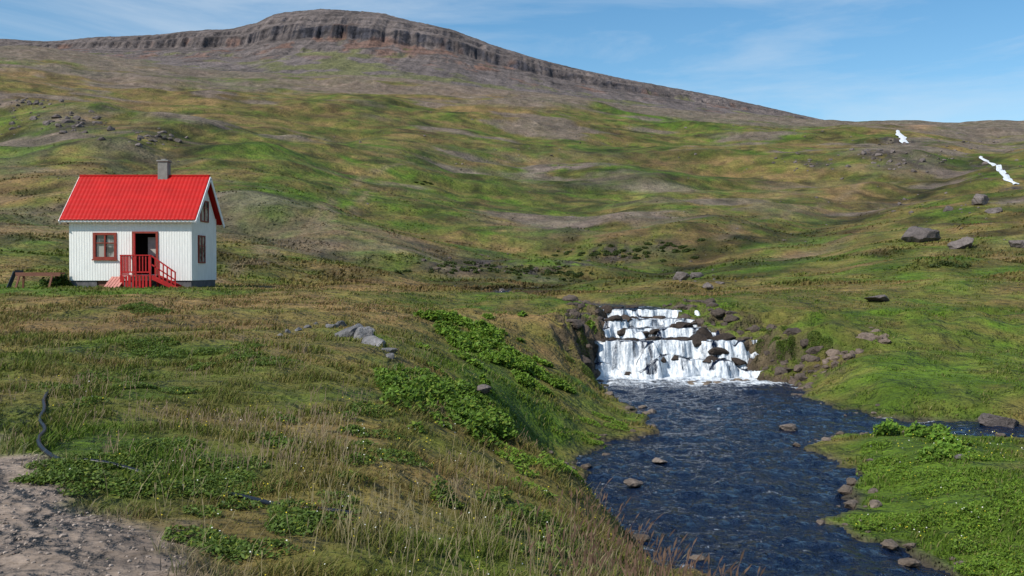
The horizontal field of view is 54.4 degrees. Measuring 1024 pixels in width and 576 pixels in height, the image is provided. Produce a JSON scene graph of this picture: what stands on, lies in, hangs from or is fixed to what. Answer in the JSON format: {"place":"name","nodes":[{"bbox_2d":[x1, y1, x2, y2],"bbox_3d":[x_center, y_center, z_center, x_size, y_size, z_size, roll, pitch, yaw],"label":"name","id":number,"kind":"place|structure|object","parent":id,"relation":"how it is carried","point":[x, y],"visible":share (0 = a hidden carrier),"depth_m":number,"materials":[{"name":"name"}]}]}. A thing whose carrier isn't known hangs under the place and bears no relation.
{"place":"outdoors","nodes":[
{"label":"outdoors","id":0,"kind":"place"},
{"bbox_2d":[0,454,185,575],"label":"gravel","id":1,"kind":"structure","parent":0,"point":[62,535],"depth_m":6.14,"materials":[{"name":"grey gravel"}]},
{"bbox_2d":[0,317,701,574],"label":"seeding grass","id":2,"kind":"structure","parent":0,"point":[224,421],"depth_m":10.37,"materials":[{"name":"plant"}]},
{"bbox_2d":[0,9,821,119],"bbox_3d":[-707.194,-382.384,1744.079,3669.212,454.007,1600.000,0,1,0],"label":"mountain","id":3,"kind":"structure","parent":0,"point":[318,42],"depth_m":1715.28,"materials":[{"name":"grey stone"}]},
{"bbox_2d":[0,46,1023,575],"bbox_3d":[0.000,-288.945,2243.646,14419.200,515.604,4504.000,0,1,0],"label":"terrain","id":4,"kind":"structure","parent":0,"point":[644,162],"depth_m":136.79,"materials":[{"name":"green plant"}]},
{"bbox_2d":[7,270,64,287],"bbox_3d":[-23.201,-0.415,48.516,2.602,0.929,0.836,0,1,0],"label":"wooden bench","id":5,"kind":"object","parent":4,"relation":"on","point":[18,273],"visible":0.86,"depth_m":48.28,"materials":[{"name":"brown wood"}]},
{"bbox_2d":[39,273,73,287],"bbox_3d":[-22.323,-0.406,48.814,1.630,0.853,0.999,-1,1,-32],"label":"house shrub","id":6,"kind":"object","parent":4,"relation":"on","point":[62,280],"visible":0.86,"depth_m":48.61,"materials":[{"name":"green plant"}]},
{"bbox_2d":[104,276,124,287],"bbox_3d":[-19.100,-0.275,47.902,0.831,0.555,0.832,0,1,0],"label":"board pallet","id":7,"kind":"object","parent":4,"relation":"on","point":[113,281],"visible":0.74,"depth_m":47.86,"materials":[{"name":"wood"}]},
{"bbox_2d":[71,280,214,286],"bbox_3d":[-18.765,-0.021,51.056,5.930,0.760,4.000,0,1,0],"label":"foundation","id":8,"kind":"object","parent":4,"relation":"on","point":[201,283],"visible":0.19,"depth_m":49.05,"materials":[{"name":"stone"}]},
{"bbox_2d":[98,281,107,286],"bbox_3d":[-19.975,-0.040,49.136,0.950,0.660,0.100,0,1,0],"label":"basement hatch","id":9,"kind":"object","parent":8,"relation":"attached to","point":[101,283],"visible":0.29,"depth_m":49.12,"materials":[{"name":"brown wood"}]},
{"bbox_2d":[69,219,216,280],"bbox_3d":[-18.770,-2.020,51.020,6.020,3.240,4.108,0,1,0],"label":"front and back walls","id":10,"kind":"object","parent":8,"relation":"on","point":[175,246],"visible":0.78,"depth_m":48.97,"materials":[{"name":"white paint"}]},
{"bbox_2d":[92,233,116,259],"bbox_3d":[-20.020,-2.042,48.949,1.240,1.370,0.150,0,1,0],"label":"window frame","id":11,"kind":"object","parent":10,"relation":"attached to","point":[104,257],"visible":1,"depth_m":48.93,"materials":[{"name":"red wood"}]},
{"bbox_2d":[96,235,113,256],"bbox_3d":[-20.020,-2.069,49.038,0.910,1.070,0.010,0,1,0],"label":"window glass","id":12,"kind":"object","parent":11,"relation":"in","point":[100,245],"visible":1,"depth_m":49.03,"materials":[{"name":"glass"}]},
{"bbox_2d":[59,176,209,219],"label":"roof slope","id":13,"kind":"structure","parent":10,"relation":"on","point":[131,198],"depth_m":49.68,"materials":[{"name":"red metal"}]},
{"bbox_2d":[79,175,209,175],"bbox_3d":[-18.785,-5.755,50.964,6.650,0.070,0.200,0,1,0],"label":"ridge cap","id":14,"kind":"object","parent":13,"relation":"on","point":[142,175],"visible":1,"depth_m":50.86,"materials":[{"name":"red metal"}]},
{"bbox_2d":[156,159,171,178],"bbox_3d":[-17.800,-5.975,50.961,0.600,1.230,0.600,0,1,0],"label":"chimney","id":15,"kind":"object","parent":13,"relation":"on","point":[164,168],"visible":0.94,"depth_m":50.71,"materials":[{"name":"concrete"}]},
{"bbox_2d":[132,231,157,273],"bbox_3d":[-18.040,-1.723,49.004,1.280,2.110,0.150,0,1,0],"label":"door frame","id":16,"kind":"object","parent":10,"relation":"attached to","point":[133,232],"visible":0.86,"depth_m":48.92,"materials":[{"name":"paint"}]},
{"bbox_2d":[134,233,134,270],"bbox_3d":[-18.450,-1.682,48.659,0.050,1.940,0.654,0,1,-23],"label":"open door","id":17,"kind":"structure","parent":16,"relation":"attached to","point":[134,251],"depth_m":48.35,"materials":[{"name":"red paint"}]},
{"bbox_2d":[135,233,155,273],"bbox_3d":[-18.770,-2.071,51.023,5.620,2.900,3.700,0,1,0],"label":"interior","id":18,"kind":"object","parent":10,"relation":"attached to","point":[141,243],"visible":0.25,"depth_m":50.58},
{"bbox_2d":[148,237,155,255],"bbox_3d":[-17.815,-2.045,49.449,0.510,0.940,0.050,0,1,0],"label":"hall curtain","id":19,"kind":"object","parent":18,"relation":"hanging from","point":[152,246],"visible":0.64,"depth_m":49.42,"materials":[{"name":"grey fabric"}]},
{"bbox_2d":[208,183,222,224],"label":"roof slope","id":20,"kind":"structure","parent":10,"relation":"on","point":[214,206],"depth_m":52.39,"materials":[{"name":"red metal"}]},
{"bbox_2d":[58,177,224,227],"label":"bargeboards","id":21,"kind":"object","parent":20,"relation":"on","point":[203,199],"visible":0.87,"depth_m":48.65,"materials":[{"name":"white wood"}]},
{"bbox_2d":[198,192,212,279],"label":"gable wall","id":22,"kind":"structure","parent":8,"relation":"on","point":[200,233],"depth_m":51.70,"materials":[{"name":"white paint"}]},
{"bbox_2d":[198,235,205,262],"bbox_3d":[-15.725,-1.961,50.450,0.080,1.400,1.050,0,1,0],"label":"window frame","id":23,"kind":"object","parent":22,"relation":"attached to","point":[201,236],"visible":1,"depth_m":50.32,"materials":[{"name":"wood"}]},
{"bbox_2d":[200,237,204,261],"bbox_3d":[-15.739,-1.961,50.450,0.032,1.280,0.930,0,1,0],"label":"window glass","id":24,"kind":"object","parent":23,"relation":"in","point":[203,249],"visible":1,"depth_m":50.74,"materials":[{"name":"glass"}]},
{"bbox_2d":[192,195,215,280],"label":"gable wall cladding","id":25,"kind":"structure","parent":22,"relation":"attached to","point":[196,270],"depth_m":51.29,"materials":[{"name":"white wood"}]},
{"bbox_2d":[200,201,208,222],"bbox_3d":[-15.725,-3.919,50.894,0.080,1.100,1.300,0,1,0],"label":"window frame","id":26,"kind":"object","parent":22,"relation":"attached to","point":[201,220],"visible":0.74,"depth_m":50.87,"materials":[{"name":"wood"}]},
{"bbox_2d":[202,202,207,220],"bbox_3d":[-15.739,-3.919,50.894,0.032,0.980,1.180,0,1,0],"label":"window glass","id":27,"kind":"object","parent":26,"relation":"in","point":[206,212],"visible":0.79,"depth_m":51.07,"materials":[{"name":"glass"}]},
{"bbox_2d":[120,255,181,287],"bbox_3d":[-17.454,-0.733,48.404,2.793,1.750,1.120,0,1,0],"label":"porch and stairs","id":28,"kind":"object","parent":4,"relation":"on","point":[125,271],"visible":0.94,"depth_m":47.87,"materials":[{"name":"red paint"}]},
{"bbox_2d":[36,389,352,515],"bbox_3d":[-3.695,1.405,8.936,1.219,0.365,6.280,-1,1,-43],"label":"water hose","id":29,"kind":"object","parent":4,"relation":"on","point":[43,449],"visible":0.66,"depth_m":7.92,"materials":[{"name":"black rubber"}]},
{"bbox_2d":[18,375,648,574],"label":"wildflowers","id":30,"kind":"object","parent":4,"relation":"on","point":[360,489],"visible":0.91,"depth_m":7.58,"materials":[{"name":"white plant"}]},
{"bbox_2d":[277,321,396,358],"bbox_3d":[-4.267,1.095,23.566,2.446,0.464,10.189,0,1,-11],"label":"rock outcrop","id":31,"kind":"object","parent":4,"relation":"on","point":[361,331],"visible":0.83,"depth_m":22.75,"materials":[{"name":"grey stone"}]},
{"bbox_2d":[4,399,746,575],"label":"seeding grass","id":32,"kind":"structure","parent":4,"relation":"on","point":[416,528],"depth_m":6.77,"materials":[{"name":"plant"}]},
{"bbox_2d":[8,301,831,564],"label":"herbs","id":33,"kind":"object","parent":4,"relation":"on","point":[65,468],"visible":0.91,"depth_m":7.92,"materials":[{"name":"green plant"}]},
{"bbox_2d":[372,361,527,448],"bbox_3d":[-0.785,2.170,18.239,2.334,2.155,14.694,0,1,3],"label":"willow shrub","id":34,"kind":"object","parent":4,"relation":"on","point":[473,408],"visible":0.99,"depth_m":13.65,"materials":[{"name":"green plant"}]},
{"bbox_2d":[477,384,490,393],"bbox_3d":[-0.610,2.216,21.779,0.319,0.215,0.320,0,1,0],"label":"boulder","id":35,"kind":"object","parent":4,"relation":"on","point":[483,388],"visible":1,"depth_m":21.69,"materials":[{"name":"grey stone"}]},
{"bbox_2d":[413,308,597,396],"bbox_3d":[-0.763,1.969,30.957,5.663,2.574,26.489,0,1,8],"label":"angelica shrub","id":36,"kind":"object","parent":4,"relation":"on","point":[482,336],"visible":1,"depth_m":30.40,"materials":[{"name":"green plant"}]},
{"bbox_2d":[0,95,1021,285],"bbox_3d":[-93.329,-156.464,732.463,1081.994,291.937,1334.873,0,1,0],"label":"hillside rocks","id":37,"kind":"object","parent":4,"relation":"on","point":[140,137],"visible":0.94,"depth_m":292.45,"materials":[{"name":"grey stone"}]},
{"bbox_2d":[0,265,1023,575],"bbox_3d":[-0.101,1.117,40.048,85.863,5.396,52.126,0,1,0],"label":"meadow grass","id":38,"kind":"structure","parent":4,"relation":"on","point":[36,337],"depth_m":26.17,"materials":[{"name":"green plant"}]},
{"bbox_2d":[0,136,1023,297],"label":"hillside grass","id":39,"kind":"structure","parent":4,"relation":"on","point":[445,287],"depth_m":96.55,"materials":[{"name":"green plant"}]},
{"bbox_2d":[456,476,765,575],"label":"sorrel stalks","id":40,"kind":"object","parent":4,"relation":"on","point":[626,565],"visible":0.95,"depth_m":6.73,"materials":[{"name":"brown plant"}]},
{"bbox_2d":[594,306,766,381],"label":"waterfall","id":41,"kind":"structure","parent":4,"relation":"on","point":[639,360],"depth_m":42.62,"materials":[{"name":"liquid"}]},
{"bbox_2d":[672,272,689,279],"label":"boulder","id":42,"kind":"object","parent":4,"relation":"on","point":[681,276],"visible":0.8,"depth_m":75.19,"materials":[{"name":"grey stone"}]},
{"bbox_2d":[394,181,971,280],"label":"gully shrubs","id":43,"kind":"object","parent":4,"relation":"on","point":[618,252],"visible":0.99,"depth_m":119.10,"materials":[{"name":"green plant"}]},
{"bbox_2d":[690,272,703,278],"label":"boulder","id":44,"kind":"object","parent":4,"relation":"on","point":[694,275],"visible":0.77,"depth_m":103.19,"materials":[{"name":"grey stone"}]},
{"bbox_2d":[703,282,714,289],"bbox_3d":[12.771,-0.048,64.831,0.778,0.668,1.292,0,1,0],"label":"boulder","id":45,"kind":"object","parent":4,"relation":"on","point":[708,286],"visible":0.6,"depth_m":64.39,"materials":[{"name":"grey stone"}]},
{"bbox_2d":[561,294,890,388],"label":"waterfall rocks","id":46,"kind":"object","parent":4,"relation":"on","point":[704,333],"visible":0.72,"depth_m":43.16,"materials":[{"name":"stone"}]},
{"bbox_2d":[494,411,1023,575],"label":"bank herbs","id":47,"kind":"object","parent":4,"relation":"on","point":[991,563],"visible":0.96,"depth_m":17.20,"materials":[{"name":"green plant"}]},
{"bbox_2d":[549,329,1006,567],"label":"river rocks","id":48,"kind":"object","parent":4,"relation":"on","point":[891,544],"visible":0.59,"depth_m":19.86,"materials":[{"name":"grey stone"}]},
{"bbox_2d":[864,294,889,300],"bbox_3d":[18.718,0.531,50.920,1.379,0.412,1.069,-1,1,-43],"label":"boulder","id":49,"kind":"object","parent":4,"relation":"on","point":[884,297],"visible":0.96,"depth_m":50.55,"materials":[{"name":"grey stone"}]},
{"bbox_2d":[896,130,908,142],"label":"waterfall","id":50,"kind":"structure","parent":4,"relation":"on","point":[902,137],"depth_m":564.78,"materials":[{"name":"liquid"}]},
{"bbox_2d":[901,226,940,242],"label":"boulder","id":51,"kind":"object","parent":4,"relation":"on","point":[916,234],"visible":0.74,"depth_m":108.81,"materials":[{"name":"grey stone"}]},
{"bbox_2d":[871,418,975,461],"bbox_3d":[10.060,3.699,24.434,2.121,0.683,6.420,0,1,13],"label":"bank shrub","id":52,"kind":"object","parent":4,"relation":"on","point":[938,435],"visible":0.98,"depth_m":23.77,"materials":[{"name":"green plant"}]},
{"bbox_2d":[856,430,1022,571],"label":"wildflowers","id":53,"kind":"object","parent":4,"relation":"on","point":[940,487],"visible":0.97,"depth_m":20.56,"materials":[{"name":"plant"}]},
{"bbox_2d":[943,206,952,211],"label":"boulder","id":54,"kind":"object","parent":4,"relation":"on","point":[948,208],"visible":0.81,"depth_m":184.53,"materials":[{"name":"grey stone"}]},
{"bbox_2d":[952,454,966,459],"bbox_3d":[9.705,3.675,21.566,0.325,0.131,0.393,0,1,0],"label":"boulder","id":55,"kind":"object","parent":4,"relation":"on","point":[956,456],"visible":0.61,"depth_m":21.48,"materials":[{"name":"grey stone"}]},
{"bbox_2d":[947,237,973,248],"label":"boulder","id":56,"kind":"object","parent":4,"relation":"on","point":[963,243],"visible":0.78,"depth_m":100.06,"materials":[{"name":"grey stone"}]},
{"bbox_2d":[972,194,988,204],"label":"boulder","id":57,"kind":"object","parent":4,"relation":"on","point":[980,199],"visible":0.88,"depth_m":189.22,"materials":[{"name":"grey stone"}]},
{"bbox_2d":[984,207,1002,212],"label":"boulder","id":58,"kind":"object","parent":4,"relation":"on","point":[995,210],"visible":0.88,"depth_m":162.09,"materials":[{"name":"grey stone"}]},
{"bbox_2d":[978,413,1018,427],"bbox_3d":[14.188,3.974,29.036,1.003,0.735,1.377,1,1,34],"label":"boulder","id":59,"kind":"object","parent":4,"relation":"on","point":[986,419],"visible":0.62,"depth_m":28.58,"materials":[{"name":"grey stone"}]},
{"bbox_2d":[979,156,1018,183],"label":"snow patch","id":60,"kind":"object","parent":4,"relation":"on","point":[1003,174],"depth_m":320.41,"materials":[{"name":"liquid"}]},
{"bbox_2d":[1008,240,1023,247],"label":"boulder","id":61,"kind":"object","parent":4,"relation":"on","point":[1016,243],"visible":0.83,"depth_m":97.64,"materials":[{"name":"grey stone"}]},
{"bbox_2d":[0,0,1023,122],"label":"sky","id":62,"kind":"structure","parent":0,"point":[955,61],"materials":[{"name":"blue"}]},
{"bbox_2d":[495,287,636,305],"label":"stream","id":63,"kind":"structure","parent":0,"point":[596,304],"depth_m":53.48,"materials":[{"name":"liquid"}]},
{"bbox_2d":[576,380,1023,575],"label":"stream","id":64,"kind":"structure","parent":0,"point":[734,476],"depth_m":21.58,"materials":[{"name":"liquid"}]},
{"bbox_2d":[623,478,643,487],"bbox_3d":[2.558,4.095,20.941,0.438,0.212,0.247,0,1,0],"label":"river stone","id":65,"kind":"object","parent":64,"relation":"on","point":[631,482],"visible":1,"depth_m":20.85,"materials":[{"name":"grey stone"}]},
{"bbox_2d":[652,457,666,462],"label":"river stone","id":66,"kind":"object","parent":64,"relation":"on","point":[656,460],"visible":1,"depth_m":23.38,"materials":[{"name":"grey stone"}]},
{"bbox_2d":[779,423,797,430],"bbox_3d":[7.866,3.989,28.186,0.588,0.358,0.490,0,1,28],"label":"river stone","id":67,"kind":"object","parent":64,"relation":"in","point":[789,427],"visible":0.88,"depth_m":28.00,"materials":[{"name":"grey stone"}]}
]}

